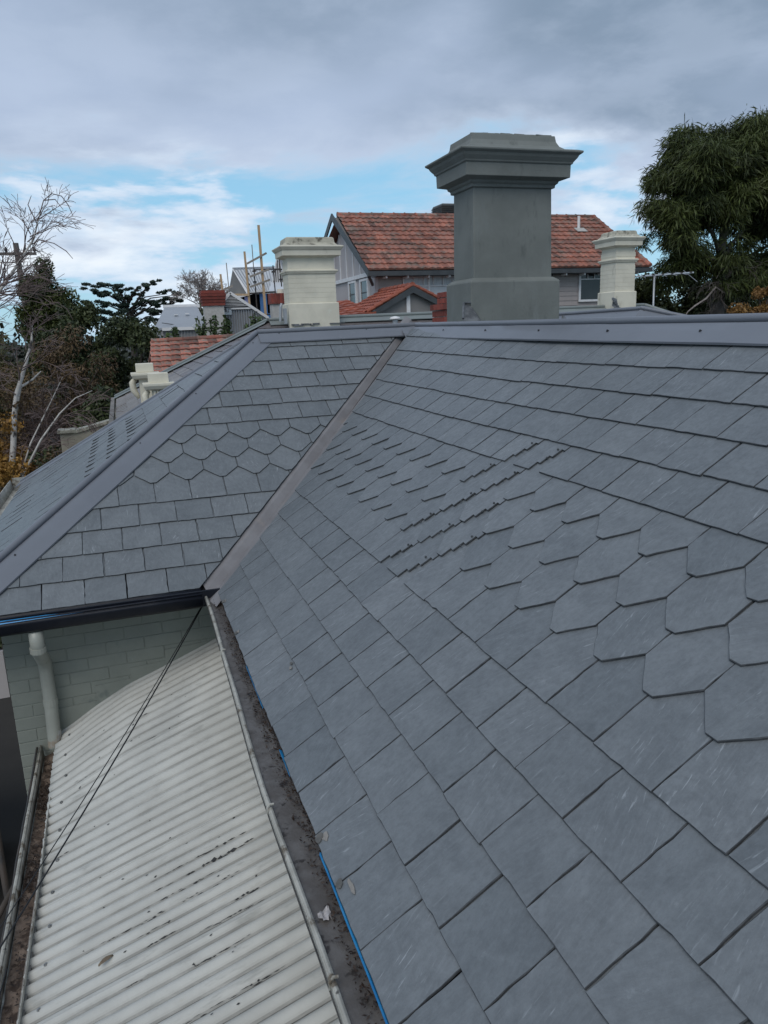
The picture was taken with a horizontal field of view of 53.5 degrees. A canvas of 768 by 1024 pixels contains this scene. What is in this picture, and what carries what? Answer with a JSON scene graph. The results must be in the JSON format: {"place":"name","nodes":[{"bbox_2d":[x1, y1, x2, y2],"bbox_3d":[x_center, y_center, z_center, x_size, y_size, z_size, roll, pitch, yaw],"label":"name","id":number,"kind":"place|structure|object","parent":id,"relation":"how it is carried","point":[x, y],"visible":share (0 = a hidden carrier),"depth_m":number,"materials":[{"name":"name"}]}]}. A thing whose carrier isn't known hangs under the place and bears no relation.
{"place":"outdoors","nodes":[
{"label":"outdoors","id":0,"kind":"place"},
{"bbox_2d":[0,345,147,927],"bbox_3d":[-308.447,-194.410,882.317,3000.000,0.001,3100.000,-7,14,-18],"label":"ground","id":1,"kind":"structure","parent":0,"point":[13,795],"depth_m":9.04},
{"bbox_2d":[0,650,10,698],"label":"neighbour outbuilding","id":2,"kind":"structure","parent":1,"relation":"on","point":[4,688],"depth_m":6.38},
{"bbox_2d":[0,333,37,440],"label":"olive tree","id":3,"kind":"object","parent":1,"relation":"on","point":[2,354],"visible":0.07,"depth_m":25.54,"materials":[{"name":"green plant"}]},
{"bbox_2d":[0,335,38,444],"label":"brown tree","id":4,"kind":"object","parent":1,"relation":"on","point":[17,378],"visible":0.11,"depth_m":18.59,"materials":[{"name":"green plant"}]},
{"bbox_2d":[0,243,46,442],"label":"utility pole","id":5,"kind":"object","parent":1,"relation":"on","point":[17,246],"visible":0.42,"depth_m":34.51,"materials":[{"name":"grey paint"}]},
{"bbox_2d":[1,445,61,487],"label":"green shrub","id":6,"kind":"object","parent":1,"relation":"on","point":[39,461],"visible":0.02,"depth_m":13.98,"materials":[{"name":"green plant"}]},
{"bbox_2d":[0,362,67,455],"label":"brown tree","id":7,"kind":"object","parent":1,"relation":"on","point":[20,431],"visible":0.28,"depth_m":17.63,"materials":[{"name":"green plant"}]},
{"bbox_2d":[0,379,86,460],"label":"bare thicket tree","id":8,"kind":"object","parent":1,"relation":"on","point":[44,426],"visible":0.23,"depth_m":16.93,"materials":[{"name":"brown plant"}]},
{"bbox_2d":[35,439,61,467],"bbox_3d":[-4.958,0.723,11.857,0.895,3.717,0.736,-7,14,-18],"label":"autumn shrub","id":9,"kind":"object","parent":1,"relation":"on","point":[53,455],"visible":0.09,"depth_m":11.49,"materials":[{"name":"brown plant"}]},
{"bbox_2d":[13,257,85,427],"bbox_3d":[-13.295,-6.029,31.160,2.761,8.465,3.069,6,16,30],"label":"conifer tree","id":10,"kind":"object","parent":1,"relation":"on","point":[19,312],"visible":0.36,"depth_m":29.97,"materials":[{"name":"green plant"}]},
{"bbox_2d":[0,178,122,486],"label":"birch tree","id":11,"kind":"object","parent":1,"relation":"on","point":[9,458],"visible":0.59,"depth_m":9.88,"materials":[{"name":"brown plant"}]},
{"bbox_2d":[28,323,118,445],"bbox_3d":[-8.169,-2.240,20.593,2.468,5.642,2.052,-2,13,0],"label":"brown tree","id":12,"kind":"object","parent":1,"relation":"on","point":[53,359],"visible":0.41,"depth_m":20.13,"materials":[{"name":"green plant"}]},
{"bbox_2d":[32,301,115,414],"bbox_3d":[-10.828,-4.227,27.321,2.940,6.566,2.557,-7,14,-18],"label":"evergreen tree","id":13,"kind":"object","parent":1,"relation":"on","point":[86,316],"visible":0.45,"depth_m":26.76,"materials":[{"name":"green plant"}]},
{"bbox_2d":[57,417,115,452],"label":"garden wall","id":14,"kind":"structure","parent":1,"relation":"on","point":[66,433],"depth_m":10.86,"materials":[{"name":"beige concrete"}]},
{"bbox_2d":[58,383,116,452],"bbox_3d":[-6.061,-0.676,16.752,1.878,4.238,2.330,11,19,44],"label":"green shrub","id":15,"kind":"object","parent":1,"relation":"on","point":[100,404],"visible":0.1,"depth_m":16.26,"materials":[{"name":"green plant"}]},
{"bbox_2d":[87,313,163,397],"bbox_3d":[-7.320,-2.824,22.400,2.528,5.871,2.301,-7,14,-18],"label":"broadleaf tree","id":16,"kind":"object","parent":1,"relation":"on","point":[132,333],"visible":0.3,"depth_m":21.75,"materials":[{"name":"green plant"}]},
{"bbox_2d":[79,278,183,382],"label":"cedar tree","id":17,"kind":"object","parent":1,"relation":"on","point":[124,307],"visible":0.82,"depth_m":59.17,"materials":[{"name":"green plant"}]},
{"bbox_2d":[0,638,339,1023],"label":"lean to","id":18,"kind":"object","parent":1,"relation":"on","point":[166,882],"visible":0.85,"depth_m":3.45,"materials":[{"name":"metal"}]},
{"bbox_2d":[0,968,7,994],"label":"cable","id":19,"kind":"object","parent":18,"relation":"hanging from","point":[3,981],"visible":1,"depth_m":3.13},
{"bbox_2d":[0,747,37,951],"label":"conduit","id":20,"kind":"object","parent":18,"relation":"attached to","point":[28,797],"visible":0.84,"depth_m":4.06,"materials":[{"name":"metal"}]},
{"bbox_2d":[0,753,53,1023],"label":"gutter mud","id":21,"kind":"structure","parent":18,"relation":"on","point":[11,991],"depth_m":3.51,"materials":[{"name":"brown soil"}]},
{"bbox_2d":[98,954,113,965],"bbox_3d":[-1.125,1.812,3.078,0.020,0.014,0.067,8,17,38],"label":"fallen leaf","id":22,"kind":"object","parent":18,"relation":"on","point":[104,959],"visible":1,"depth_m":3.08,"materials":[{"name":"brown plant"}]},
{"bbox_2d":[164,327,180,337],"bbox_3d":[-5.393,-2.243,20.599,0.518,5.435,0.624,2,14,16],"label":"laurel shrub","id":23,"kind":"object","parent":1,"relation":"on","point":[175,330],"visible":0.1,"depth_m":19.96,"materials":[{"name":"green plant"}]},
{"bbox_2d":[168,269,226,309],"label":"bare tree","id":24,"kind":"object","parent":1,"relation":"on","point":[200,283],"visible":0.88,"depth_m":46.43,"materials":[{"name":"plant"}]},
{"bbox_2d":[194,315,219,335],"bbox_3d":[-4.636,-2.445,20.771,0.583,5.691,0.662,6,16,32],"label":"laurel shrub","id":25,"kind":"object","parent":1,"relation":"on","point":[204,330],"visible":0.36,"depth_m":20.11,"materials":[{"name":"green plant"}]},
{"bbox_2d":[193,283,228,302],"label":"bare tree","id":26,"kind":"object","parent":1,"relation":"on","point":[227,290],"visible":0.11,"depth_m":47.07,"materials":[{"name":"brown plant"}]},
{"bbox_2d":[211,315,232,334],"bbox_3d":[-4.219,-2.495,20.905,0.546,5.694,0.476,0,14,9],"label":"laurel shrub","id":27,"kind":"object","parent":1,"relation":"on","point":[225,328],"visible":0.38,"depth_m":20.23,"materials":[{"name":"green plant"}]},
{"bbox_2d":[243,319,254,328],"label":"laurel shrub","id":28,"kind":"object","parent":1,"relation":"on","point":[246,325],"visible":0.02,"depth_m":20.48,"materials":[{"name":"green plant"}]},
{"bbox_2d":[238,288,270,317],"bbox_3d":[-5.001,-5.232,30.023,1.320,6.820,1.700,-7,14,-18],"label":"half built room","id":29,"kind":"object","parent":1,"relation":"on","point":[260,305],"visible":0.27,"depth_m":28.82,"materials":[{"name":"white paint"}]},
{"bbox_2d":[249,311,264,324],"bbox_3d":[-3.218,-2.621,21.175,0.428,5.737,0.758,2,14,18],"label":"laurel shrub","id":30,"kind":"object","parent":1,"relation":"on","point":[258,318],"visible":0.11,"depth_m":20.35,"materials":[{"name":"green plant"}]},
{"bbox_2d":[0,299,751,398],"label":"distant woods","id":31,"kind":"object","parent":1,"relation":"on","point":[21,355],"visible":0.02,"depth_m":72.66,"materials":[{"name":"green plant"}]},
{"bbox_2d":[0,132,767,1023],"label":"slate roofed house","id":32,"kind":"structure","parent":1,"relation":"on","point":[480,574],"depth_m":2.99,"materials":[{"name":"stone"}]},
{"bbox_2d":[0,609,199,927],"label":"cable","id":33,"kind":"object","parent":32,"relation":"attached to","point":[95,780],"visible":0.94,"depth_m":3.78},
{"bbox_2d":[0,607,201,948],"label":"cable","id":34,"kind":"object","parent":32,"relation":"attached to","point":[19,916],"visible":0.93,"depth_m":3.72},
{"bbox_2d":[208,598,403,1023],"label":"gutter","id":35,"kind":"object","parent":32,"relation":"on","point":[313,887],"visible":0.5,"depth_m":2.43,"materials":[{"name":"grey metal"}]},
{"bbox_2d":[214,601,383,1023],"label":"leaf litter","id":36,"kind":"object","parent":35,"relation":"on","point":[333,912],"visible":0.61,"depth_m":2.53,"materials":[{"name":"brown plant"}]},
{"bbox_2d":[318,905,331,920],"bbox_3d":[-0.166,1.127,2.129,0.038,0.023,0.046,-7,14,-18],"label":"crumpled scrap","id":37,"kind":"object","parent":35,"relation":"on","point":[325,914],"visible":1,"depth_m":2.13,"materials":[{"name":"white paper"}]},
{"bbox_2d":[430,292,446,321],"bbox_3d":[0.981,-2.280,10.576,0.480,1.498,0.553,-7,14,-18],"label":"brick chimney","id":38,"kind":"object","parent":32,"relation":"attached to","point":[440,316],"visible":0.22,"depth_m":10.39,"materials":[{"name":"red brick"}]},
{"bbox_2d":[108,230,667,423],"bbox_3d":[1.639,-1.580,13.941,12.446,6.720,5.207,-7,14,-18],"label":"next door house","id":39,"kind":"structure","parent":1,"relation":"on","point":[309,280],"depth_m":12.42,"materials":[{"name":"paint"}]},
{"bbox_2d":[129,363,173,402],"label":"parapet end","id":40,"kind":"structure","parent":39,"relation":"on","point":[152,382],"depth_m":10.45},
{"bbox_2d":[635,270,695,305],"bbox_3d":[6.050,-4.248,16.514,1.900,1.978,1.126,-7,14,-18],"label":"tv antenna","id":41,"kind":"object","parent":39,"relation":"attached to","point":[675,273],"visible":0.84,"depth_m":16.29,"materials":[{"name":"silver metal"}]},
{"bbox_2d":[324,212,652,310],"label":"red tiled house","id":42,"kind":"structure","parent":1,"relation":"on","point":[381,250],"depth_m":27.09,"materials":[{"name":"tile"}]},
{"bbox_2d":[348,280,357,302],"bbox_3d":[-1.114,-7.785,27.260,0.075,0.920,0.950,-7,14,-18],"label":"window","id":43,"kind":"structure","parent":42,"relation":"in","point":[352,285],"depth_m":27.18,"materials":[{"name":"white glass"}]},
{"bbox_2d":[359,278,369,301],"bbox_3d":[-0.664,-7.485,25.980,0.075,0.900,0.930,-7,14,-18],"label":"window","id":44,"kind":"structure","parent":42,"relation":"in","point":[363,283],"depth_m":25.95,"materials":[{"name":"white glass"}]},
{"bbox_2d":[337,282,443,314],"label":"porch gable","id":45,"kind":"structure","parent":42,"relation":"attached to","point":[408,297],"depth_m":22.46,"materials":[{"name":"tile"}]},
{"bbox_2d":[402,276,453,293],"bbox_3d":[2.184,-7.327,25.809,3.260,1.320,0.075,-7,14,-18],"label":"window","id":46,"kind":"structure","parent":42,"relation":"in","point":[435,284],"depth_m":25.56,"materials":[{"name":"white paint"}]},
{"bbox_2d":[431,203,453,212],"bbox_3d":[2.719,-11.483,30.071,1.380,1.170,1.080,-7,14,-18],"label":"rooftop cooler","id":47,"kind":"object","parent":42,"relation":"on","point":[445,208],"visible":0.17,"depth_m":29.41,"materials":[{"name":"grey paint"}]},
{"bbox_2d":[578,274,599,301],"bbox_3d":[7.464,-8.175,27.470,1.010,1.120,0.075,-7,14,-18],"label":"window","id":48,"kind":"structure","parent":42,"relation":"in","point":[588,284],"depth_m":27.48,"materials":[{"name":"grey glass"}]},
{"bbox_2d":[634,272,684,313],"bbox_3d":[11.611,-7.502,35.788,4.828,7.312,3.926,-7,14,-18],"label":"hedge tree","id":49,"kind":"object","parent":1,"relation":"on","point":[665,303],"visible":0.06,"depth_m":34.29,"materials":[{"name":"green plant"}]},
{"bbox_2d":[625,104,767,314],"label":"weeping evergreen","id":50,"kind":"object","parent":1,"relation":"on","point":[711,181],"visible":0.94,"depth_m":27.49,"materials":[{"name":"green plant"}]},
{"bbox_2d":[655,275,737,314],"bbox_3d":[14.460,-8.016,36.291,5.153,7.864,3.650,-7,14,-18],"label":"hedge tree","id":51,"kind":"object","parent":1,"relation":"on","point":[689,303],"visible":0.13,"depth_m":35.37,"materials":[{"name":"green plant"}]},
{"bbox_2d":[726,302,757,313],"bbox_3d":[12.832,-4.697,27.531,1.314,5.615,1.251,-14,18,-40],"label":"amber bush","id":52,"kind":"object","parent":1,"relation":"on","point":[737,308],"visible":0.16,"depth_m":26.72,"materials":[{"name":"orange plant"}]},
{"bbox_2d":[725,250,767,313],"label":"hedge tree","id":53,"kind":"object","parent":1,"relation":"on","point":[755,303],"visible":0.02,"depth_m":36.40,"materials":[{"name":"green plant"}]},
{"bbox_2d":[751,285,767,312],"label":"amber bush","id":54,"kind":"object","parent":1,"relation":"on","point":[758,294],"visible":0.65,"depth_m":27.43,"materials":[{"name":"orange plant"}]},
{"bbox_2d":[148,334,233,371],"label":"tiled shed","id":55,"kind":"structure","parent":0,"point":[166,353],"depth_m":16.42,"materials":[{"name":"tile"}]},
{"bbox_2d":[155,290,268,337],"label":"grey roofed house","id":56,"kind":"structure","parent":0,"point":[236,310],"depth_m":25.56,"materials":[{"name":"white paint"}]},
{"bbox_2d":[219,225,282,314],"bbox_3d":[-4.759,-8.177,27.481,2.275,4.111,0.220,-7,14,-18],"label":"scaffold","id":57,"kind":"object","parent":56,"relation":"attached to","point":[263,292],"visible":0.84,"depth_m":27.40,"materials":[{"name":"wood"}]},
{"bbox_2d":[229,259,283,293],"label":"white iron house","id":58,"kind":"structure","parent":0,"point":[238,280],"depth_m":35.51,"materials":[{"name":"paint"}]},
{"bbox_2d":[268,289,283,317],"bbox_3d":[-3.342,-6.048,24.407,0.550,2.100,0.520,-7,14,-18],"label":"red topped chimney","id":59,"kind":"object","parent":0,"point":[275,300],"visible":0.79,"depth_m":24.06,"materials":[{"name":"paint"}]},
{"bbox_2d":[0,0,767,344],"label":"sky","id":60,"kind":"structure","parent":0,"point":[180,128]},
{"label":"side path","id":61,"kind":"structure","parent":0,"visible":0},
{"bbox_2d":[0,832,9,910],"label":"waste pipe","id":62,"kind":"object","parent":61,"relation":"on","point":[4,879],"depth_m":5.07,"materials":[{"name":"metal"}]},
{"bbox_2d":[0,885,11,918],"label":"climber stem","id":63,"kind":"object","parent":61,"relation":"on","point":[3,905],"visible":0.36,"depth_m":3.98,"materials":[{"name":"brown plant"}]}
]}

